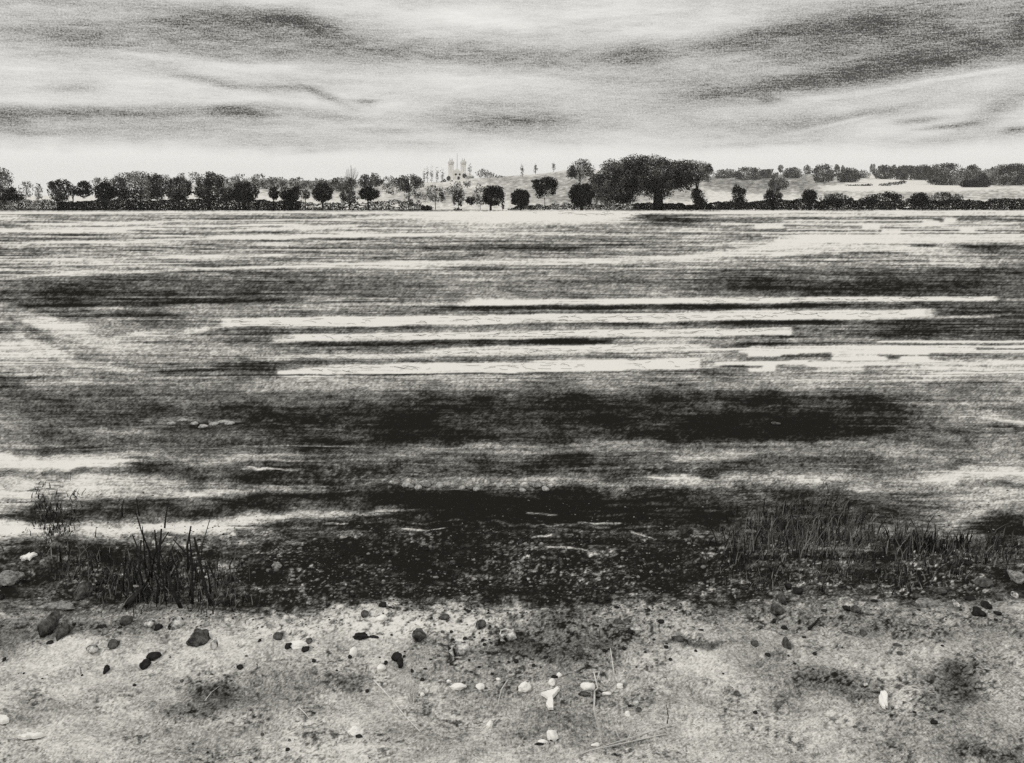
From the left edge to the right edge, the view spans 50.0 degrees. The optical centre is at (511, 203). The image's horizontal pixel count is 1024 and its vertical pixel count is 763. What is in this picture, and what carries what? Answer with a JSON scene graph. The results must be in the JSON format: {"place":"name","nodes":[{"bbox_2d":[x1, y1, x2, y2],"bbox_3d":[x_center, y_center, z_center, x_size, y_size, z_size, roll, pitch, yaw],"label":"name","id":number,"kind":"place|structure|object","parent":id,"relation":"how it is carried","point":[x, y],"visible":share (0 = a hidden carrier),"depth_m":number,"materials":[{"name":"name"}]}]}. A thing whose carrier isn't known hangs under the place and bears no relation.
{"place":"outdoors","nodes":[
{"label":"outdoors","id":0,"kind":"place"},
{"bbox_2d":[25,475,91,543],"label":"grass","id":1,"kind":"structure","parent":0,"point":[49,510],"depth_m":5.96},
{"bbox_2d":[0,530,266,623],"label":"grass","id":2,"kind":"structure","parent":0,"point":[134,573],"depth_m":4.92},
{"bbox_2d":[123,583,147,609],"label":"slab","id":3,"kind":"structure","parent":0,"point":[130,600],"depth_m":4.63,"materials":[{"name":"black stone"}]},
{"bbox_2d":[0,208,1023,762],"bbox_3d":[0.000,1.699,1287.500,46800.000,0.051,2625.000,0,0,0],"label":"ground","id":4,"kind":"structure","parent":0,"point":[124,338],"depth_m":6.97,"materials":[{"name":"soil"}]},
{"bbox_2d":[0,167,15,202],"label":"tall tree","id":5,"kind":"object","parent":4,"relation":"on","point":[5,176],"visible":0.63,"depth_m":284.86,"materials":[{"name":"grey plant"}]},
{"bbox_2d":[0,570,24,586],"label":"stone","id":6,"kind":"object","parent":4,"relation":"on","point":[9,577],"visible":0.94,"depth_m":4.92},
{"bbox_2d":[0,187,24,204],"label":"dark bush","id":7,"kind":"object","parent":4,"relation":"on","point":[11,196],"visible":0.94,"depth_m":265.50,"materials":[{"name":"black plant"}]},
{"bbox_2d":[12,617,28,628],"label":"stone","id":8,"kind":"object","parent":4,"relation":"on","point":[21,622],"visible":1,"depth_m":4.41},
{"bbox_2d":[18,181,34,198],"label":"tree","id":9,"kind":"object","parent":4,"relation":"on","point":[26,186],"visible":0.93,"depth_m":300.01,"materials":[{"name":"grey plant"}]},
{"bbox_2d":[18,732,43,739],"bbox_3d":[-1.526,1.688,3.480,0.074,0.021,0.046,0,0,0],"label":"flake","id":10,"kind":"object","parent":4,"relation":"on","point":[28,735],"visible":1,"depth_m":3.47,"materials":[{"name":"white stone"}]},
{"bbox_2d":[0,199,63,209],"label":"hedge","id":11,"kind":"object","parent":4,"relation":"on","point":[41,205],"visible":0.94,"depth_m":263.18,"materials":[{"name":"grey plant"}]},
{"bbox_2d":[37,611,60,637],"bbox_3d":[-1.856,1.697,4.402,0.061,0.100,0.162,0,0,0],"label":"boulder","id":12,"kind":"object","parent":4,"relation":"on","point":[48,625],"visible":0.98,"depth_m":4.36,"materials":[{"name":"stone"}]},
{"bbox_2d":[40,601,74,610],"bbox_3d":[-1.910,1.704,4.634,0.151,0.038,0.073,0,0,0],"label":"stone","id":13,"kind":"object","parent":4,"relation":"on","point":[61,606],"visible":0.94,"depth_m":4.61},
{"bbox_2d":[46,178,73,201],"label":"round tree","id":14,"kind":"object","parent":4,"relation":"on","point":[58,190],"visible":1,"depth_m":266.67,"materials":[{"name":"black plant"}]},
{"bbox_2d":[55,622,71,640],"bbox_3d":[-1.776,1.703,4.347,0.040,0.067,0.118,0,0,0],"label":"stone","id":15,"kind":"object","parent":4,"relation":"on","point":[64,629],"visible":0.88,"depth_m":4.33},
{"bbox_2d":[68,180,95,207],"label":"tree","id":16,"kind":"object","parent":4,"relation":"on","point":[84,186],"visible":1,"depth_m":269.71,"materials":[{"name":"black plant"}]},
{"bbox_2d":[73,580,93,600],"bbox_3d":[-1.877,1.696,4.799,0.079,0.078,0.151,0,0,0],"label":"stone","id":17,"kind":"object","parent":4,"relation":"on","point":[81,591],"visible":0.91,"depth_m":4.77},
{"bbox_2d":[94,181,117,199],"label":"round tree","id":18,"kind":"object","parent":4,"relation":"on","point":[109,192],"visible":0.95,"depth_m":264.44,"materials":[{"name":"black plant"}]},
{"bbox_2d":[120,615,132,625],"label":"stone","id":19,"kind":"object","parent":4,"relation":"on","point":[126,620],"visible":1,"depth_m":4.43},
{"bbox_2d":[109,170,169,200],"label":"grove tree","id":20,"kind":"object","parent":4,"relation":"on","point":[125,192],"visible":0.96,"depth_m":274.39,"materials":[{"name":"grey plant"}]},
{"bbox_2d":[138,540,145,589],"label":"reed stalk","id":21,"kind":"object","parent":4,"relation":"on","point":[139,570],"visible":0.89,"depth_m":4.82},
{"bbox_2d":[134,509,152,577],"bbox_3d":[-1.668,1.536,4.963,0.087,0.328,0.027,0,0,-36],"label":"reed stalk","id":22,"kind":"object","parent":4,"relation":"on","point":[149,553],"visible":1,"depth_m":4.98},
{"bbox_2d":[146,652,161,660],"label":"stone","id":23,"kind":"object","parent":4,"relation":"on","point":[151,656],"visible":0.99,"depth_m":4.11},
{"bbox_2d":[157,529,182,608],"bbox_3d":[-1.431,1.533,4.604,0.101,0.341,0.056,0,0,0],"label":"reed stalk","id":24,"kind":"object","parent":4,"relation":"on","point":[176,598],"visible":1,"depth_m":4.59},
{"bbox_2d":[166,615,184,629],"bbox_3d":[-1.361,1.695,4.424,0.072,0.054,0.103,0,0,21],"label":"boulder","id":25,"kind":"object","parent":4,"relation":"on","point":[176,622],"visible":0.98,"depth_m":4.41,"materials":[{"name":"stone"}]},
{"bbox_2d":[163,176,193,209],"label":"round tree","id":26,"kind":"object","parent":4,"relation":"on","point":[180,193],"visible":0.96,"depth_m":267.34,"materials":[{"name":"black plant"}]},
{"bbox_2d":[56,197,301,209],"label":"hedge","id":27,"kind":"object","parent":4,"relation":"on","point":[239,204],"visible":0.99,"depth_m":261.80,"materials":[{"name":"black plant"}]},
{"bbox_2d":[189,534,193,603],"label":"reed stalk","id":28,"kind":"object","parent":4,"relation":"on","point":[192,593],"visible":0.99,"depth_m":4.64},
{"bbox_2d":[186,628,210,646],"bbox_3d":[-1.221,1.694,4.276,0.082,0.065,0.142,0,0,0],"label":"boulder","id":29,"kind":"object","parent":4,"relation":"on","point":[199,637],"visible":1,"depth_m":4.24,"materials":[{"name":"stone"}]},
{"bbox_2d":[193,537,211,605],"bbox_3d":[-1.303,1.556,4.636,0.083,0.295,0.021,0,0,-13],"label":"reed stalk","id":30,"kind":"object","parent":4,"relation":"on","point":[208,597],"visible":0.99,"depth_m":4.63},
{"bbox_2d":[193,171,223,204],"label":"tall tree","id":31,"kind":"object","parent":4,"relation":"on","point":[207,185],"visible":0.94,"depth_m":267.48,"materials":[{"name":"black plant"}]},
{"bbox_2d":[219,186,232,200],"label":"tree","id":32,"kind":"object","parent":4,"relation":"on","point":[223,193],"visible":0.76,"depth_m":265.65,"materials":[{"name":"black plant"}]},
{"bbox_2d":[229,182,259,202],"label":"squat tree","id":33,"kind":"object","parent":4,"relation":"on","point":[244,190],"visible":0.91,"depth_m":264.35,"materials":[{"name":"black plant"}]},
{"bbox_2d":[268,186,278,200],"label":"tree","id":34,"kind":"object","parent":4,"relation":"on","point":[273,195],"visible":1,"depth_m":264.79,"materials":[{"name":"black plant"}]},
{"bbox_2d":[277,186,302,204],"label":"lobed tree","id":35,"kind":"object","parent":4,"relation":"on","point":[294,192],"visible":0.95,"depth_m":263.55,"materials":[{"name":"black plant"}]},
{"bbox_2d":[291,640,308,649],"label":"stone","id":36,"kind":"object","parent":4,"relation":"on","point":[297,644],"visible":1,"depth_m":4.21,"materials":[{"name":"white stone"}]},
{"bbox_2d":[311,182,333,206],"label":"round tree","id":37,"kind":"object","parent":4,"relation":"on","point":[319,191],"visible":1,"depth_m":265.52,"materials":[{"name":"black plant"}]},
{"bbox_2d":[347,726,363,736],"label":"stone","id":38,"kind":"object","parent":4,"relation":"on","point":[354,730],"visible":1,"depth_m":3.50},
{"bbox_2d":[291,199,428,209],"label":"hedge","id":39,"kind":"object","parent":4,"relation":"on","point":[386,205],"visible":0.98,"depth_m":262.37,"materials":[{"name":"grey plant"}]},
{"bbox_2d":[358,187,379,209],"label":"slim trunk tree","id":40,"kind":"object","parent":4,"relation":"on","point":[368,194],"visible":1,"depth_m":262.55,"materials":[{"name":"black plant"}]},
{"bbox_2d":[400,674,421,701],"bbox_3d":[-0.338,1.651,3.761,0.084,0.120,0.093,0,0,43],"label":"grass tuft","id":41,"kind":"object","parent":4,"relation":"on","point":[412,696],"visible":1,"depth_m":3.75,"materials":[{"name":"plant"}]},
{"bbox_2d":[412,628,425,642],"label":"stone","id":42,"kind":"object","parent":4,"relation":"on","point":[418,635],"visible":1,"depth_m":4.27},
{"bbox_2d":[452,190,464,206],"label":"speckled bush","id":43,"kind":"object","parent":4,"relation":"on","point":[458,197],"visible":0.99,"depth_m":299.81,"materials":[{"name":"grey plant"}]},
{"bbox_2d":[448,638,469,656],"bbox_3d":[-0.202,1.696,4.187,0.084,0.047,0.110,0,0,0],"label":"stone","id":44,"kind":"object","parent":4,"relation":"on","point":[459,646],"visible":1,"depth_m":4.16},
{"bbox_2d":[472,186,485,209],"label":"speckled bush","id":45,"kind":"object","parent":4,"relation":"on","point":[474,195],"visible":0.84,"depth_m":284.83,"materials":[{"name":"grey plant"}]},
{"bbox_2d":[481,185,505,209],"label":"roadside tree","id":46,"kind":"object","parent":4,"relation":"on","point":[495,192],"visible":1,"depth_m":261.48,"materials":[{"name":"black plant"}]},
{"bbox_2d":[499,628,516,641],"bbox_3d":[-0.016,1.702,4.318,0.070,0.055,0.098,0,0,0],"label":"stone","id":47,"kind":"object","parent":4,"relation":"on","point":[506,635],"visible":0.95,"depth_m":4.29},
{"bbox_2d":[0,604,1022,762],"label":"soil grit","id":48,"kind":"object","parent":4,"relation":"on","point":[511,681],"visible":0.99,"depth_m":3.89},
{"bbox_2d":[0,486,1023,628],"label":"soil crumbs","id":49,"kind":"object","parent":4,"relation":"on","point":[432,530],"visible":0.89,"depth_m":5.11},
{"bbox_2d":[510,188,530,208],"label":"black bush","id":50,"kind":"object","parent":4,"relation":"on","point":[520,197],"visible":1,"depth_m":261.45,"materials":[{"name":"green plant"}]},
{"bbox_2d":[518,681,530,692],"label":"stone","id":51,"kind":"object","parent":4,"relation":"on","point":[524,686],"visible":1,"depth_m":3.84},
{"bbox_2d":[531,176,558,208],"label":"slim trunk tree","id":52,"kind":"object","parent":4,"relation":"on","point":[550,184],"visible":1,"depth_m":265.55,"materials":[{"name":"black plant"}]},
{"bbox_2d":[547,730,557,740],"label":"stone","id":53,"kind":"object","parent":4,"relation":"on","point":[552,735],"visible":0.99,"depth_m":3.48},
{"bbox_2d":[508,203,638,209],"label":"hedge","id":54,"kind":"object","parent":4,"relation":"on","point":[567,207],"visible":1,"depth_m":261.70,"materials":[{"name":"black plant"}]},
{"bbox_2d":[567,183,595,209],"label":"black bush","id":55,"kind":"object","parent":4,"relation":"on","point":[581,194],"visible":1,"depth_m":261.38,"materials":[{"name":"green plant"}]},
{"bbox_2d":[580,682,594,690],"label":"stone","id":56,"kind":"object","parent":4,"relation":"on","point":[588,686],"visible":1,"depth_m":3.84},
{"bbox_2d":[183,529,1011,615],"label":"soil crumbs","id":57,"kind":"object","parent":4,"relation":"on","point":[479,576],"visible":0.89,"depth_m":5.00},
{"bbox_2d":[593,671,603,743],"bbox_3d":[0.266,1.586,3.442,0.032,0.231,0.053,0,0,27],"label":"straw stem","id":58,"kind":"object","parent":4,"relation":"on","point":[599,729],"visible":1,"depth_m":3.44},
{"bbox_2d":[232,211,982,373],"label":"scattered straw","id":59,"kind":"object","parent":4,"relation":"on","point":[566,332],"visible":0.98,"depth_m":14.38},
{"bbox_2d":[558,733,665,758],"bbox_3d":[0.310,1.694,3.427,0.385,0.014,0.020,0,0,-23],"label":"straw stem","id":60,"kind":"object","parent":4,"relation":"on","point":[617,744],"visible":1,"depth_m":3.44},
{"bbox_2d":[614,191,636,204],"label":"shade bush","id":61,"kind":"object","parent":4,"relation":"on","point":[624,200],"visible":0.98,"depth_m":264.57,"materials":[{"name":"black plant"}]},
{"bbox_2d":[588,153,697,204],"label":"huge tree","id":62,"kind":"object","parent":4,"relation":"on","point":[631,177],"visible":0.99,"depth_m":264.95,"materials":[{"name":"black plant"}]},
{"bbox_2d":[686,159,713,204],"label":"side tree","id":63,"kind":"object","parent":4,"relation":"on","point":[705,168],"visible":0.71,"depth_m":274.46,"materials":[{"name":"grey plant"}]},
{"bbox_2d":[763,187,783,204],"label":"round tree","id":64,"kind":"object","parent":4,"relation":"on","point":[770,193],"visible":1,"depth_m":262.60,"materials":[{"name":"black plant"}]},
{"bbox_2d":[770,603,784,614],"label":"stone","id":65,"kind":"object","parent":4,"relation":"on","point":[776,609],"visible":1,"depth_m":4.55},
{"bbox_2d":[801,189,818,201],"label":"round tree","id":66,"kind":"object","parent":4,"relation":"on","point":[810,194],"visible":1,"depth_m":262.62,"materials":[{"name":"black plant"}]},
{"bbox_2d":[632,198,1023,209],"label":"hedge","id":67,"kind":"object","parent":4,"relation":"on","point":[853,204],"visible":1,"depth_m":262.00,"materials":[{"name":"black plant"}]},
{"bbox_2d":[690,188,707,204],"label":"dark shrub","id":68,"kind":"object","parent":67,"relation":"on","point":[696,194],"visible":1,"depth_m":262.61,"materials":[{"name":"black plant"}]},
{"bbox_2d":[730,185,747,203],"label":"jagged shrub","id":69,"kind":"object","parent":67,"relation":"on","point":[737,193],"visible":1,"depth_m":262.65,"materials":[{"name":"black plant"}]},
{"bbox_2d":[819,193,852,202],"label":"hedge shrub","id":70,"kind":"object","parent":67,"relation":"on","point":[829,197],"visible":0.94,"depth_m":263.78,"materials":[{"name":"grey plant"}]},
{"bbox_2d":[859,191,903,203],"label":"hedge shrub","id":71,"kind":"object","parent":67,"relation":"on","point":[888,196],"visible":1,"depth_m":262.56,"materials":[{"name":"black plant"}]},
{"bbox_2d":[910,192,929,205],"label":"hedge shrub","id":72,"kind":"object","parent":67,"relation":"on","point":[923,195],"visible":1,"depth_m":262.47,"materials":[{"name":"black plant"}]},
{"bbox_2d":[929,191,963,204],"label":"hedge shrub","id":73,"kind":"object","parent":67,"relation":"on","point":[943,195],"visible":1,"depth_m":263.71,"materials":[{"name":"grey plant"}]},
{"bbox_2d":[879,690,887,708],"bbox_3d":[1.264,1.685,3.736,0.030,0.023,0.141,0,0,19],"label":"flake","id":74,"kind":"object","parent":4,"relation":"on","point":[883,698],"visible":1,"depth_m":3.71,"materials":[{"name":"white stone"}]},
{"bbox_2d":[896,524,955,554],"bbox_3d":[2.044,1.637,5.373,0.305,0.144,0.172,0,0,0],"label":"grass tuft","id":75,"kind":"object","parent":4,"relation":"on","point":[929,538],"visible":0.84,"depth_m":5.37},
{"bbox_2d":[915,598,936,607],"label":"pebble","id":76,"kind":"object","parent":4,"relation":"on","point":[924,602],"visible":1,"depth_m":4.61,"materials":[{"name":"grey stone"}]},
{"bbox_2d":[945,526,975,549],"bbox_3d":[2.220,1.656,5.443,0.151,0.124,0.092,0,0,-21],"label":"grass tuft","id":77,"kind":"object","parent":4,"relation":"on","point":[961,540],"visible":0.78,"depth_m":5.44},
{"bbox_2d":[971,606,986,616],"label":"stone","id":78,"kind":"object","parent":4,"relation":"on","point":[977,611],"visible":1,"depth_m":4.50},
{"bbox_2d":[973,578,993,587],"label":"stone","id":79,"kind":"object","parent":4,"relation":"on","point":[983,582],"visible":1,"depth_m":4.83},
{"bbox_2d":[1007,569,1023,583],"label":"stone","id":80,"kind":"object","parent":4,"relation":"on","point":[1016,576],"visible":0.98,"depth_m":4.89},
{"bbox_2d":[0,0,1023,195],"label":"sky","id":81,"kind":"structure","parent":0,"point":[309,90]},
{"bbox_2d":[1,170,1023,209],"bbox_3d":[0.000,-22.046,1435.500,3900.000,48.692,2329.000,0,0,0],"label":"hill","id":82,"kind":"structure","parent":0,"point":[714,189],"depth_m":633.10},
{"bbox_2d":[173,171,202,183],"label":"skyline tree","id":83,"kind":"object","parent":82,"relation":"on","point":[198,175],"visible":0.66,"depth_m":1117.38,"materials":[{"name":"grey plant"}]},
{"bbox_2d":[230,173,250,185],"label":"skyline tree","id":84,"kind":"object","parent":82,"relation":"on","point":[237,180],"visible":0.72,"depth_m":865.32,"materials":[{"name":"grey plant"}]},
{"bbox_2d":[258,176,277,188],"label":"skyline tree","id":85,"kind":"object","parent":82,"relation":"on","point":[262,185],"visible":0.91,"depth_m":815.98,"materials":[{"name":"grey plant"}]},
{"bbox_2d":[329,176,356,191],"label":"spreading tree","id":86,"kind":"object","parent":82,"relation":"on","point":[350,183],"visible":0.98,"depth_m":419.36,"materials":[{"name":"grey plant"}]},
{"bbox_2d":[339,189,359,203],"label":"tree","id":87,"kind":"object","parent":82,"relation":"on","point":[350,193],"visible":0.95,"depth_m":299.60,"materials":[{"name":"grey plant"}]},
{"bbox_2d":[357,172,383,187],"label":"spreading tree","id":88,"kind":"object","parent":82,"relation":"on","point":[376,181],"visible":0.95,"depth_m":459.37,"materials":[{"name":"grey plant"}]},
{"bbox_2d":[393,173,424,200],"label":"spreading tree","id":89,"kind":"object","parent":82,"relation":"on","point":[416,182],"visible":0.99,"depth_m":429.35,"materials":[{"name":"grey plant"}]},
{"bbox_2d":[404,190,427,204],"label":"light bush","id":90,"kind":"object","parent":82,"relation":"on","point":[418,195],"visible":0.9,"depth_m":329.85,"materials":[{"name":"grey plant"}]},
{"bbox_2d":[426,184,446,209],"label":"speckled bush","id":91,"kind":"object","parent":82,"relation":"on","point":[435,192],"visible":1,"depth_m":299.90,"materials":[{"name":"grey plant"}]},
{"bbox_2d":[448,158,473,180],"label":"church","id":92,"kind":"structure","parent":82,"relation":"on","point":[453,174],"depth_m":1476.60,"materials":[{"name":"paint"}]},
{"bbox_2d":[445,180,481,197],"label":"speckled bush","id":93,"kind":"object","parent":82,"relation":"on","point":[453,187],"visible":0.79,"depth_m":419.67,"materials":[{"name":"grey plant"}]},
{"bbox_2d":[566,158,595,183],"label":"ridge tree","id":94,"kind":"object","parent":82,"relation":"on","point":[572,171],"visible":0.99,"depth_m":419.36,"materials":[{"name":"grey plant"}]},
{"bbox_2d":[711,168,737,178],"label":"skyline tree","id":95,"kind":"object","parent":82,"relation":"on","point":[727,173],"visible":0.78,"depth_m":1280.64,"materials":[{"name":"grey plant"}]},
{"bbox_2d":[732,166,764,179],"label":"skyline tree","id":96,"kind":"object","parent":82,"relation":"on","point":[753,171],"visible":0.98,"depth_m":1128.02,"materials":[{"name":"grey plant"}]},
{"bbox_2d":[760,169,777,177],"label":"skyline tree","id":97,"kind":"object","parent":82,"relation":"on","point":[768,172],"visible":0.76,"depth_m":1195.63,"materials":[{"name":"grey plant"}]},
{"bbox_2d":[768,177,788,189],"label":"skyline tree","id":98,"kind":"object","parent":82,"relation":"on","point":[774,183],"visible":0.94,"depth_m":622.89,"materials":[{"name":"grey plant"}]},
{"bbox_2d":[782,167,803,177],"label":"skyline tree","id":99,"kind":"object","parent":82,"relation":"on","point":[790,172],"visible":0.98,"depth_m":1143.77,"materials":[{"name":"grey plant"}]},
{"bbox_2d":[811,162,836,182],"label":"skyline tree","id":100,"kind":"object","parent":82,"relation":"on","point":[822,172],"visible":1,"depth_m":903.61,"materials":[{"name":"grey plant"}]},
{"bbox_2d":[835,167,861,181],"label":"skyline tree","id":101,"kind":"object","parent":82,"relation":"on","point":[850,175],"visible":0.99,"depth_m":906.24,"materials":[{"name":"grey plant"}]},
{"bbox_2d":[872,164,894,178],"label":"skyline tree","id":102,"kind":"object","parent":82,"relation":"on","point":[883,170],"visible":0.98,"depth_m":1089.98,"materials":[{"name":"grey plant"}]},
{"bbox_2d":[892,165,919,179],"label":"skyline tree","id":103,"kind":"object","parent":82,"relation":"on","point":[903,172],"visible":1,"depth_m":1078.36,"materials":[{"name":"grey plant"}]},
{"bbox_2d":[915,164,931,179],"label":"skyline tree","id":104,"kind":"object","parent":82,"relation":"on","point":[922,167],"visible":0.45,"depth_m":1104.77,"materials":[{"name":"grey plant"}]},
{"bbox_2d":[921,162,974,184],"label":"skyline tree","id":105,"kind":"object","parent":82,"relation":"on","point":[941,175],"visible":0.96,"depth_m":843.16,"materials":[{"name":"grey plant"}]},
{"bbox_2d":[965,164,982,180],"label":"skyline tree","id":106,"kind":"object","parent":82,"relation":"on","point":[976,171],"visible":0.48,"depth_m":881.55,"materials":[{"name":"grey plant"}]},
{"bbox_2d":[958,179,990,186],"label":"bush","id":107,"kind":"object","parent":82,"relation":"on","point":[971,183],"visible":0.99,"depth_m":759.36,"materials":[{"name":"black plant"}]},
{"bbox_2d":[977,168,999,184],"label":"skyline tree","id":108,"kind":"object","parent":82,"relation":"on","point":[983,176],"visible":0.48,"depth_m":870.35,"materials":[{"name":"grey plant"}]},
{"bbox_2d":[985,163,1023,184],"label":"skyline tree","id":109,"kind":"object","parent":82,"relation":"on","point":[1014,177],"visible":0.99,"depth_m":846.23,"materials":[{"name":"grey plant"}]},
{"bbox_2d":[541,686,559,709],"bbox_3d":[0.126,1.694,3.770,0.060,0.021,0.158,0,0,12],"label":"flake","id":110,"kind":"object","parent":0,"point":[549,695],"visible":1,"depth_m":3.77,"materials":[{"name":"white stone"}]},
{"bbox_2d":[656,477,1023,607],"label":"grass","id":111,"kind":"structure","parent":0,"point":[839,535],"depth_m":5.37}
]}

